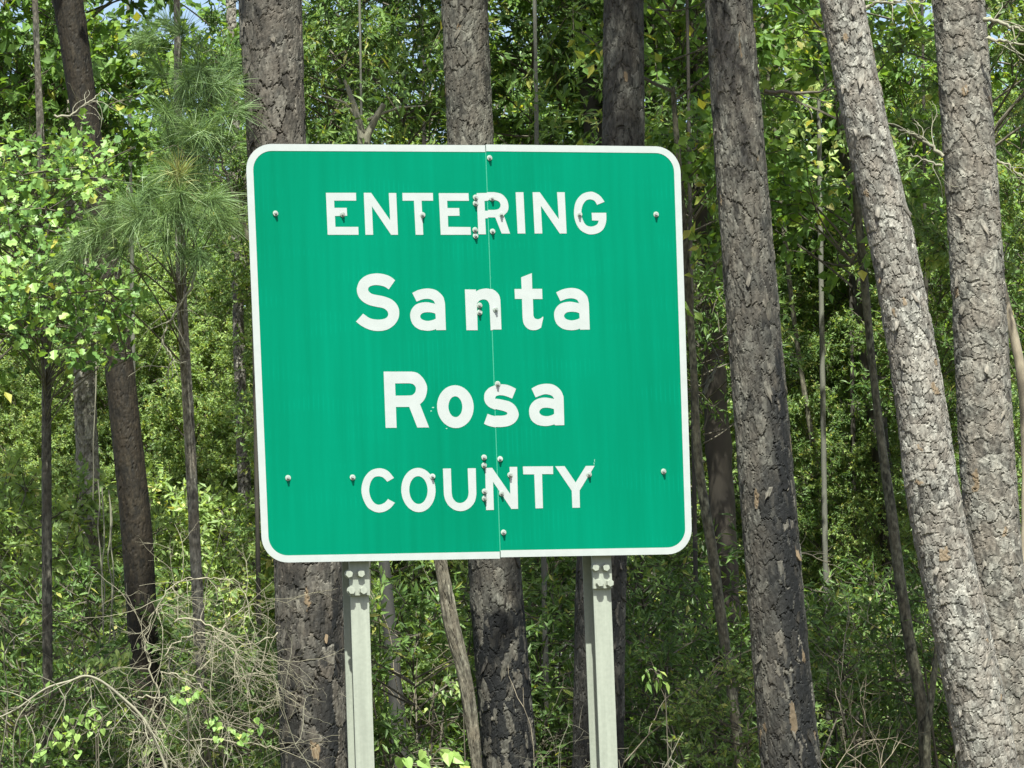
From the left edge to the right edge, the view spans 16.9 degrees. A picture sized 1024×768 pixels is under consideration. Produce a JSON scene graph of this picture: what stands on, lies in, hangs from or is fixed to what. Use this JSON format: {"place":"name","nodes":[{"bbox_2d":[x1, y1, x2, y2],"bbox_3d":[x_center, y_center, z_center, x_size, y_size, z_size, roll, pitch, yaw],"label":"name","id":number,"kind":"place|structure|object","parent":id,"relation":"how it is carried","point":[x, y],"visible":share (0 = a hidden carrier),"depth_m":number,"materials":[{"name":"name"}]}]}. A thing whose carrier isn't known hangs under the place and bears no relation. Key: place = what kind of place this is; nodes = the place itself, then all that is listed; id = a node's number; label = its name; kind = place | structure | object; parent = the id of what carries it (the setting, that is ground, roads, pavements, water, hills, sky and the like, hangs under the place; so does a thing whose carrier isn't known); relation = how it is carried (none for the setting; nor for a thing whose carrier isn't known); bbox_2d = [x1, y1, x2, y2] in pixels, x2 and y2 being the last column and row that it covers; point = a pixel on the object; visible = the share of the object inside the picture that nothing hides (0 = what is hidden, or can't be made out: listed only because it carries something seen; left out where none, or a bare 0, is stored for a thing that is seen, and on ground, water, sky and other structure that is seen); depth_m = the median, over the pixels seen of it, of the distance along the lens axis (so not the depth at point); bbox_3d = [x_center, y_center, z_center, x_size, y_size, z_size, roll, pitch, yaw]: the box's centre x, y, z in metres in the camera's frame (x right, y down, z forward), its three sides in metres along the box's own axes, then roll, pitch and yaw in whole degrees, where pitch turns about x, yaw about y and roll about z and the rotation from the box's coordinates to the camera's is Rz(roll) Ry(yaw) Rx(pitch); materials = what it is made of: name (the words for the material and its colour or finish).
{"place":"outdoors","nodes":[
{"label":"outdoors","id":0,"kind":"place"},
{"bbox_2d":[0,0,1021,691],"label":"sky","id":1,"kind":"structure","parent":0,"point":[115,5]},
{"bbox_3d":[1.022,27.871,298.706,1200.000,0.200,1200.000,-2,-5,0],"label":"ground","id":2,"kind":"structure","parent":0,"visible":0},
{"bbox_2d":[30,707,111,767],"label":"leafy vine","id":3,"kind":"object","parent":2,"relation":"on","point":[63,746],"visible":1,"depth_m":19.91,"materials":[{"name":"green plant"}]},
{"bbox_2d":[51,1,105,694],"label":"pine tree","id":4,"kind":"object","parent":2,"relation":"on","point":[84,399],"visible":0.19,"depth_m":31.02,"materials":[{"name":"brown plant"}]},
{"bbox_2d":[0,7,161,748],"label":"tree","id":5,"kind":"object","parent":2,"relation":"on","point":[135,169],"depth_m":53.09,"materials":[{"name":"green plant"}]},
{"bbox_2d":[0,0,164,767],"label":"poplar tree","id":6,"kind":"object","parent":2,"relation":"on","point":[45,312],"visible":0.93,"depth_m":23.11,"materials":[{"name":"green plant"}]},
{"bbox_2d":[0,601,164,767],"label":"shrub","id":7,"kind":"object","parent":2,"relation":"on","point":[20,752],"visible":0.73,"depth_m":24.24,"materials":[{"name":"green plant"}]},
{"bbox_2d":[0,441,191,767],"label":"shrub","id":8,"kind":"object","parent":2,"relation":"on","point":[26,490],"visible":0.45,"depth_m":30.09,"materials":[{"name":"green plant"}]},
{"bbox_2d":[0,0,199,615],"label":"tree","id":9,"kind":"object","parent":2,"relation":"on","point":[145,118],"visible":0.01,"depth_m":60.55,"materials":[{"name":"green plant"}]},
{"bbox_2d":[0,484,209,762],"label":"shrub","id":10,"kind":"object","parent":2,"relation":"on","point":[63,539],"visible":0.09,"depth_m":30.85,"materials":[{"name":"green plant"}]},
{"bbox_2d":[0,244,215,648],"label":"broadleaf tree","id":11,"kind":"object","parent":2,"relation":"on","point":[21,429],"visible":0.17,"depth_m":37.67,"materials":[{"name":"green plant"}]},
{"bbox_2d":[52,0,164,767],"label":"pine tree","id":12,"kind":"object","parent":2,"relation":"on","point":[128,454],"visible":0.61,"depth_m":25.98,"materials":[{"name":"brown plant"}]},
{"bbox_2d":[54,82,127,135],"bbox_3d":[-3.025,-1.968,24.650,0.325,0.379,0.545,2,-6,-39],"label":"dead bough","id":13,"kind":"object","parent":12,"relation":"attached to","point":[76,111],"visible":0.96,"depth_m":24.77,"materials":[{"name":"grey wood"}]},
{"bbox_2d":[92,304,115,647],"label":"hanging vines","id":14,"kind":"object","parent":12,"relation":"hanging from","point":[101,564],"visible":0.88,"depth_m":24.96,"materials":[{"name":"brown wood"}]},
{"bbox_2d":[79,643,139,767],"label":"leafy vine","id":15,"kind":"object","parent":2,"relation":"on","point":[105,662],"visible":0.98,"depth_m":23.41,"materials":[{"name":"green plant"}]},
{"bbox_2d":[0,0,224,402],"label":"broadleaf tree","id":16,"kind":"object","parent":2,"relation":"on","point":[17,89],"visible":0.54,"depth_m":29.30,"materials":[{"name":"green plant"}]},
{"bbox_2d":[0,0,234,742],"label":"tree","id":17,"kind":"object","parent":2,"relation":"on","point":[145,171],"depth_m":45.41,"materials":[{"name":"green plant"}]},
{"bbox_2d":[0,521,241,764],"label":"shrub","id":18,"kind":"object","parent":2,"relation":"on","point":[80,589],"visible":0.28,"depth_m":27.80,"materials":[{"name":"green plant"}]},
{"bbox_2d":[0,498,280,767],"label":"dry brush","id":19,"kind":"object","parent":2,"relation":"on","point":[7,689],"visible":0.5,"depth_m":24.80,"materials":[{"name":"plant"}]},
{"bbox_2d":[51,56,240,767],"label":"tree","id":20,"kind":"object","parent":2,"relation":"on","point":[139,123],"visible":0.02,"depth_m":53.29,"materials":[{"name":"green plant"}]},
{"bbox_2d":[34,0,270,766],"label":"young pine","id":21,"kind":"object","parent":2,"relation":"on","point":[176,126],"visible":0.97,"depth_m":22.20,"materials":[{"name":"green plant"}]},
{"bbox_2d":[128,271,207,395],"bbox_3d":[-2.236,-0.317,22.170,0.476,0.796,0.501,2,-6,-36],"label":"dead bough","id":22,"kind":"object","parent":21,"relation":"attached to","point":[176,310],"visible":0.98,"depth_m":22.12,"materials":[{"name":"grey wood"}]},
{"bbox_2d":[32,459,275,767],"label":"shrub","id":23,"kind":"object","parent":2,"relation":"on","point":[176,548],"visible":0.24,"depth_m":33.09,"materials":[{"name":"green plant"}]},
{"bbox_2d":[53,586,278,767],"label":"shrub","id":24,"kind":"object","parent":2,"relation":"on","point":[166,626],"visible":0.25,"depth_m":25.80,"materials":[{"name":"green plant"}]},
{"bbox_2d":[96,0,274,643],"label":"broadleaf tree","id":25,"kind":"object","parent":2,"relation":"on","point":[216,450],"visible":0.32,"depth_m":37.77,"materials":[{"name":"green plant"}]},
{"bbox_2d":[135,49,250,676],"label":"tree","id":26,"kind":"object","parent":2,"relation":"on","point":[147,115],"visible":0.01,"depth_m":62.03,"materials":[{"name":"green plant"}]},
{"bbox_2d":[61,519,345,767],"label":"dry brush","id":27,"kind":"object","parent":2,"relation":"on","point":[224,645],"visible":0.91,"depth_m":20.87,"materials":[{"name":"plant"}]},
{"bbox_2d":[133,626,280,767],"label":"shrub","id":28,"kind":"object","parent":2,"relation":"on","point":[272,762],"visible":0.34,"depth_m":23.78,"materials":[{"name":"green plant"}]},
{"bbox_2d":[154,480,278,763],"bbox_3d":[-2.793,2.930,34.940,2.680,4.064,2.268,-2,-5,0],"label":"shrub","id":29,"kind":"object","parent":2,"relation":"on","point":[249,515],"visible":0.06,"depth_m":34.73,"materials":[{"name":"green plant"}]},
{"bbox_2d":[170,686,263,767],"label":"leafy vine","id":30,"kind":"object","parent":2,"relation":"on","point":[196,694],"visible":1,"depth_m":20.60,"materials":[{"name":"green plant"}]},
{"bbox_2d":[116,0,349,759],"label":"broadleaf tree","id":31,"kind":"object","parent":2,"relation":"on","point":[214,13],"visible":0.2,"depth_m":33.21,"materials":[{"name":"green plant"}]},
{"bbox_2d":[226,0,256,718],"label":"pine tree","id":32,"kind":"object","parent":2,"relation":"on","point":[244,481],"visible":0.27,"depth_m":36.12,"materials":[{"name":"brown plant"}]},
{"bbox_2d":[122,0,456,753],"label":"tree","id":33,"kind":"object","parent":2,"relation":"on","point":[200,12],"visible":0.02,"depth_m":43.59,"materials":[{"name":"green plant"}]},
{"bbox_2d":[167,624,415,767],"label":"dry brush","id":34,"kind":"object","parent":2,"relation":"on","point":[201,743],"visible":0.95,"depth_m":20.25,"materials":[{"name":"brown wood"}]},
{"bbox_2d":[0,669,195,767],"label":"fallen branch","id":35,"kind":"object","parent":34,"relation":"on","point":[125,701],"visible":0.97,"depth_m":20.21,"materials":[{"name":"brown wood"}]},
{"bbox_2d":[238,0,347,767],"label":"pine tree","id":36,"kind":"object","parent":2,"relation":"on","point":[271,38],"visible":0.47,"depth_m":21.32,"materials":[{"name":"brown plant"}]},
{"bbox_2d":[163,126,248,240],"bbox_3d":[-1.811,-1.261,21.832,0.709,0.738,0.420,1,-6,-35],"label":"dead bough","id":37,"kind":"object","parent":36,"relation":"attached to","point":[232,191],"visible":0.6,"depth_m":21.78,"materials":[{"name":"wood"}]},
{"bbox_2d":[167,496,430,767],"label":"shrub","id":38,"kind":"object","parent":2,"relation":"on","point":[251,582],"visible":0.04,"depth_m":32.60,"materials":[{"name":"green plant"}]},
{"bbox_2d":[196,0,425,614],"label":"broadleaf tree","id":39,"kind":"object","parent":2,"relation":"on","point":[248,444],"visible":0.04,"depth_m":35.16,"materials":[{"name":"green plant"}]},
{"bbox_2d":[193,0,528,692],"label":"laurel tree","id":40,"kind":"object","parent":2,"relation":"on","point":[317,56],"visible":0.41,"depth_m":30.80,"materials":[{"name":"green plant"}]},
{"bbox_2d":[379,561,408,767],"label":"trunk","id":41,"kind":"object","parent":2,"relation":"on","point":[389,608],"visible":0.41,"depth_m":26.88,"materials":[{"name":"grey wood"}]},
{"bbox_2d":[225,0,575,746],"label":"broadleaf tree","id":42,"kind":"object","parent":2,"relation":"on","point":[421,138],"visible":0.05,"depth_m":35.45,"materials":[{"name":"green plant"}]},
{"bbox_2d":[256,559,555,767],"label":"shrub","id":43,"kind":"object","parent":2,"relation":"on","point":[422,663],"visible":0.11,"depth_m":28.62,"materials":[{"name":"green plant"}]},
{"bbox_2d":[252,561,572,767],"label":"shrub","id":44,"kind":"object","parent":2,"relation":"on","point":[386,729],"visible":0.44,"depth_m":25.79,"materials":[{"name":"green plant"}]},
{"bbox_2d":[394,748,469,767],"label":"leafy vine","id":45,"kind":"object","parent":2,"relation":"on","point":[453,757],"visible":1,"depth_m":20.07,"materials":[{"name":"green plant"}]},
{"bbox_2d":[435,673,465,760],"bbox_3d":[-0.369,2.882,23.038,0.225,1.906,0.125,0,-6,-27],"label":"leafy vine","id":46,"kind":"object","parent":2,"relation":"on","point":[448,682],"visible":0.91,"depth_m":23.10,"materials":[{"name":"green plant"}]},
{"bbox_2d":[434,560,481,767],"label":"dead snag","id":47,"kind":"object","parent":2,"relation":"on","point":[453,631],"visible":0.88,"depth_m":22.49,"materials":[{"name":"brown wood"}]},
{"bbox_2d":[246,144,691,767],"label":"county sign","id":48,"kind":"object","parent":2,"relation":"on","point":[468,352],"visible":1,"depth_m":16.45,"materials":[{"name":"metal"}]},
{"bbox_2d":[370,591,568,767],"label":"dry brush","id":49,"kind":"object","parent":2,"relation":"on","point":[400,702],"visible":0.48,"depth_m":26.33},
{"bbox_2d":[375,48,571,761],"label":"tree","id":50,"kind":"object","parent":2,"relation":"on","point":[512,109],"visible":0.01,"depth_m":49.20,"materials":[{"name":"green plant"}]},
{"bbox_2d":[374,559,575,765],"bbox_3d":[-0.376,2.869,34.000,3.080,3.846,2.532,0,-5,-21],"label":"shrub","id":51,"kind":"object","parent":2,"relation":"on","point":[458,566],"visible":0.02,"depth_m":33.88,"materials":[{"name":"green plant"}]},
{"bbox_2d":[441,0,538,767],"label":"pine tree","id":52,"kind":"object","parent":2,"relation":"on","point":[497,604],"visible":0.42,"depth_m":25.31,"materials":[{"name":"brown plant"}]},
{"bbox_2d":[412,0,659,755],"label":"laurel tree","id":53,"kind":"object","parent":2,"relation":"on","point":[536,131],"visible":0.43,"depth_m":31.20,"materials":[{"name":"green plant"}]},
{"bbox_2d":[410,568,680,767],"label":"shrub","id":54,"kind":"object","parent":2,"relation":"on","point":[548,620],"visible":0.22,"depth_m":28.20,"materials":[{"name":"green plant"}]},
{"bbox_2d":[404,529,692,767],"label":"shrub","id":55,"kind":"object","parent":2,"relation":"on","point":[570,562],"visible":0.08,"depth_m":30.61,"materials":[{"name":"green plant"}]},
{"bbox_2d":[452,53,645,702],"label":"tree","id":56,"kind":"object","parent":2,"relation":"on","point":[522,96],"visible":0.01,"depth_m":45.61,"materials":[{"name":"green plant"}]},
{"bbox_2d":[382,635,750,767],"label":"dry brush","id":57,"kind":"object","parent":2,"relation":"on","point":[548,717],"visible":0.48,"depth_m":25.30,"materials":[{"name":"plant"}]},
{"bbox_2d":[502,0,631,727],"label":"shaded tree","id":58,"kind":"object","parent":2,"relation":"on","point":[592,101],"visible":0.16,"depth_m":31.26,"materials":[{"name":"green plant"}]},
{"bbox_2d":[518,712,683,767],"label":"dry brush","id":59,"kind":"object","parent":2,"relation":"on","point":[666,765],"visible":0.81,"depth_m":23.00,"materials":[{"name":"plant"}]},
{"bbox_2d":[572,0,644,767],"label":"pine tree","id":60,"kind":"object","parent":2,"relation":"on","point":[623,120],"visible":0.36,"depth_m":24.71,"materials":[{"name":"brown plant"}]},
{"bbox_2d":[688,341,719,394],"bbox_3d":[1.501,-0.123,26.577,0.318,0.416,0.298,1,-6,-33],"label":"dead bough","id":61,"kind":"object","parent":60,"relation":"attached to","point":[707,383],"visible":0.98,"depth_m":26.59,"materials":[{"name":"wood"}]},
{"bbox_2d":[525,4,742,760],"bbox_3d":[1.312,-0.397,35.882,3.089,10.651,4.839,-2,-5,0],"label":"broadleaf tree","id":62,"kind":"object","parent":2,"relation":"on","point":[700,525],"depth_m":34.58,"materials":[{"name":"green plant"}]},
{"bbox_2d":[522,485,755,767],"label":"shrub","id":63,"kind":"object","parent":2,"relation":"on","point":[635,588],"visible":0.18,"depth_m":29.87,"materials":[{"name":"green plant"}]},
{"bbox_2d":[532,595,758,767],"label":"shrub","id":64,"kind":"object","parent":2,"relation":"on","point":[635,659],"visible":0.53,"depth_m":26.36,"materials":[{"name":"green plant"}]},
{"bbox_2d":[642,667,669,767],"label":"leafy vine","id":65,"kind":"object","parent":2,"relation":"on","point":[656,684],"visible":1,"depth_m":22.90,"materials":[{"name":"green plant"}]},
{"bbox_2d":[644,21,687,761],"bbox_3d":[1.276,-0.877,32.161,2.094,10.974,2.355,-2,-5,0],"label":"shaded tree","id":66,"kind":"object","parent":2,"relation":"on","point":[652,33],"visible":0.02,"depth_m":32.27,"materials":[{"name":"green plant"}]},
{"bbox_2d":[531,0,811,767],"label":"grey sapling","id":67,"kind":"object","parent":2,"relation":"on","point":[767,46],"visible":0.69,"depth_m":26.07,"materials":[{"name":"plant"}]},
{"bbox_2d":[532,0,822,752],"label":"shaded tree","id":68,"kind":"object","parent":2,"relation":"on","point":[718,451],"visible":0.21,"depth_m":30.95,"materials":[{"name":"green plant"}]},
{"bbox_2d":[562,0,813,743],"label":"broadleaf tree","id":69,"kind":"object","parent":2,"relation":"on","point":[680,22],"visible":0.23,"depth_m":29.87,"materials":[{"name":"green plant"}]},
{"bbox_2d":[630,75,846,767],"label":"tree","id":70,"kind":"object","parent":2,"relation":"on","point":[740,575],"visible":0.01,"depth_m":51.05,"materials":[{"name":"green plant"}]},
{"bbox_2d":[624,534,858,767],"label":"shrub","id":71,"kind":"object","parent":2,"relation":"on","point":[674,574],"visible":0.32,"depth_m":27.83,"materials":[{"name":"green plant"}]},
{"bbox_2d":[645,643,840,767],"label":"shrub","id":72,"kind":"object","parent":2,"relation":"on","point":[705,699],"visible":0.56,"depth_m":24.91,"materials":[{"name":"green plant"}]},
{"bbox_2d":[627,42,864,740],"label":"tree","id":73,"kind":"object","parent":2,"relation":"on","point":[735,471],"depth_m":41.71,"materials":[{"name":"green plant"}]},
{"bbox_2d":[666,4,847,762],"bbox_3d":[2.462,-0.553,33.163,2.157,10.401,2.374,0,-5,-24],"label":"grey sapling","id":74,"kind":"object","parent":2,"relation":"on","point":[797,347],"visible":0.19,"depth_m":33.17,"materials":[{"name":"plant"}]},
{"bbox_2d":[705,0,821,767],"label":"pine tree","id":75,"kind":"object","parent":2,"relation":"on","point":[788,737],"visible":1,"depth_m":21.93,"materials":[{"name":"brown plant"}]},
{"bbox_2d":[764,61,835,117],"bbox_3d":[1.933,-1.911,22.487,0.509,0.432,0.321,0,-5,-19],"label":"dead bough","id":76,"kind":"object","parent":75,"relation":"attached to","point":[792,93],"visible":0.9,"depth_m":22.53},
{"bbox_2d":[644,0,937,767],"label":"sweetgum tree","id":77,"kind":"object","parent":2,"relation":"on","point":[830,162],"visible":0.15,"depth_m":32.11,"materials":[{"name":"green plant"}]},
{"bbox_2d":[646,672,954,767],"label":"dry brush","id":78,"kind":"object","parent":2,"relation":"on","point":[861,739],"visible":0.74,"depth_m":25.03,"materials":[{"name":"plant"}]},
{"bbox_2d":[690,479,953,767],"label":"shrub","id":79,"kind":"object","parent":2,"relation":"on","point":[814,570],"visible":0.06,"depth_m":33.70,"materials":[{"name":"green plant"}]},
{"bbox_2d":[688,155,961,748],"bbox_3d":[3.274,0.111,33.912,3.199,9.152,2.925,-2,-5,0],"label":"broadleaf tree","id":80,"kind":"object","parent":2,"relation":"on","point":[849,456],"visible":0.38,"depth_m":33.19,"materials":[{"name":"green plant"}]},
{"bbox_2d":[704,0,946,767],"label":"grey sapling","id":81,"kind":"object","parent":2,"relation":"on","point":[783,182],"visible":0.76,"depth_m":26.56,"materials":[{"name":"plant"}]},
{"bbox_2d":[718,541,955,767],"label":"dry brush","id":82,"kind":"object","parent":2,"relation":"on","point":[849,703],"visible":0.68,"depth_m":26.79,"materials":[{"name":"plant"}]},
{"bbox_2d":[725,576,949,767],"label":"shrub","id":83,"kind":"object","parent":2,"relation":"on","point":[873,615],"visible":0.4,"depth_m":28.79,"materials":[{"name":"green plant"}]},
{"bbox_2d":[726,0,1010,729],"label":"tree","id":84,"kind":"object","parent":2,"relation":"on","point":[883,40],"depth_m":48.85,"materials":[{"name":"green plant"}]},
{"bbox_2d":[803,548,951,767],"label":"shrub","id":85,"kind":"object","parent":2,"relation":"on","point":[857,570],"visible":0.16,"depth_m":29.95,"materials":[{"name":"green plant"}]},
{"bbox_2d":[836,94,918,767],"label":"shaded tree","id":86,"kind":"object","parent":2,"relation":"on","point":[844,161],"visible":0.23,"depth_m":33.05,"materials":[{"name":"brown plant"}]},
{"bbox_2d":[795,441,961,767],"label":"shrub","id":87,"kind":"object","parent":2,"relation":"on","point":[912,549],"visible":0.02,"depth_m":35.72,"materials":[{"name":"green plant"}]},
{"bbox_2d":[831,543,957,767],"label":"shrub","id":88,"kind":"object","parent":2,"relation":"on","point":[941,711],"visible":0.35,"depth_m":26.91,"materials":[{"name":"green plant"}]},
{"bbox_2d":[766,0,1023,767],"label":"broadleaf tree","id":89,"kind":"object","parent":2,"relation":"on","point":[894,80],"visible":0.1,"depth_m":32.56,"materials":[{"name":"green plant"}]},
{"bbox_2d":[782,73,1023,766],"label":"tree","id":90,"kind":"object","parent":2,"relation":"on","point":[1016,430],"visible":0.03,"depth_m":42.00,"materials":[{"name":"green plant"}]},
{"bbox_2d":[819,0,1019,767],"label":"pine tree","id":91,"kind":"object","parent":2,"relation":"on","point":[979,717],"visible":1,"depth_m":20.93,"materials":[{"name":"grey plant"}]},
{"bbox_2d":[864,0,924,22],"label":"dead bough","id":92,"kind":"object","parent":91,"relation":"attached to","point":[874,3],"visible":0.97,"depth_m":21.88,"materials":[{"name":"grey wood"}]},
{"bbox_2d":[818,0,1023,560],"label":"broadleaf tree","id":93,"kind":"object","parent":2,"relation":"on","point":[935,232],"visible":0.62,"depth_m":24.70,"materials":[{"name":"green plant"}]},
{"bbox_2d":[922,642,937,767],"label":"grey sapling","id":94,"kind":"object","parent":2,"relation":"on","point":[927,727],"visible":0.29,"depth_m":26.25,"materials":[{"name":"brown wood"}]},
{"bbox_2d":[892,5,1023,517],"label":"tree","id":95,"kind":"object","parent":2,"relation":"on","point":[1018,466],"visible":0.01,"depth_m":56.28,"materials":[{"name":"green plant"}]},
{"bbox_2d":[902,0,1023,403],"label":"broadleaf tree","id":96,"kind":"object","parent":2,"relation":"on","point":[1009,214],"visible":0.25,"depth_m":30.51,"materials":[{"name":"green plant"}]},
{"bbox_2d":[932,0,1023,767],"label":"pine tree","id":97,"kind":"object","parent":2,"relation":"on","point":[987,458],"visible":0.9,"depth_m":22.97,"materials":[{"name":"grey plant"}]},
{"bbox_2d":[888,103,943,157],"bbox_3d":[2.594,-1.691,22.822,0.511,0.407,0.205,-1,-5,-13],"label":"dead bough","id":98,"kind":"object","parent":97,"relation":"attached to","point":[935,150],"visible":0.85,"depth_m":22.81,"materials":[{"name":"grey wood"}]},
{"bbox_2d":[982,3,1023,55],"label":"dead bough","id":99,"kind":"object","parent":97,"relation":"attached to","point":[995,20],"visible":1,"depth_m":22.98,"materials":[{"name":"grey wood"}]},
{"bbox_2d":[986,22,1023,77],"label":"dead bough","id":100,"kind":"object","parent":97,"relation":"attached to","point":[994,40],"visible":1,"depth_m":22.97,"materials":[{"name":"grey wood"}]},
{"bbox_2d":[942,75,1023,530],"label":"tree","id":101,"kind":"object","parent":2,"relation":"on","point":[1019,487],"visible":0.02,"depth_m":50.45,"materials":[{"name":"green plant"}]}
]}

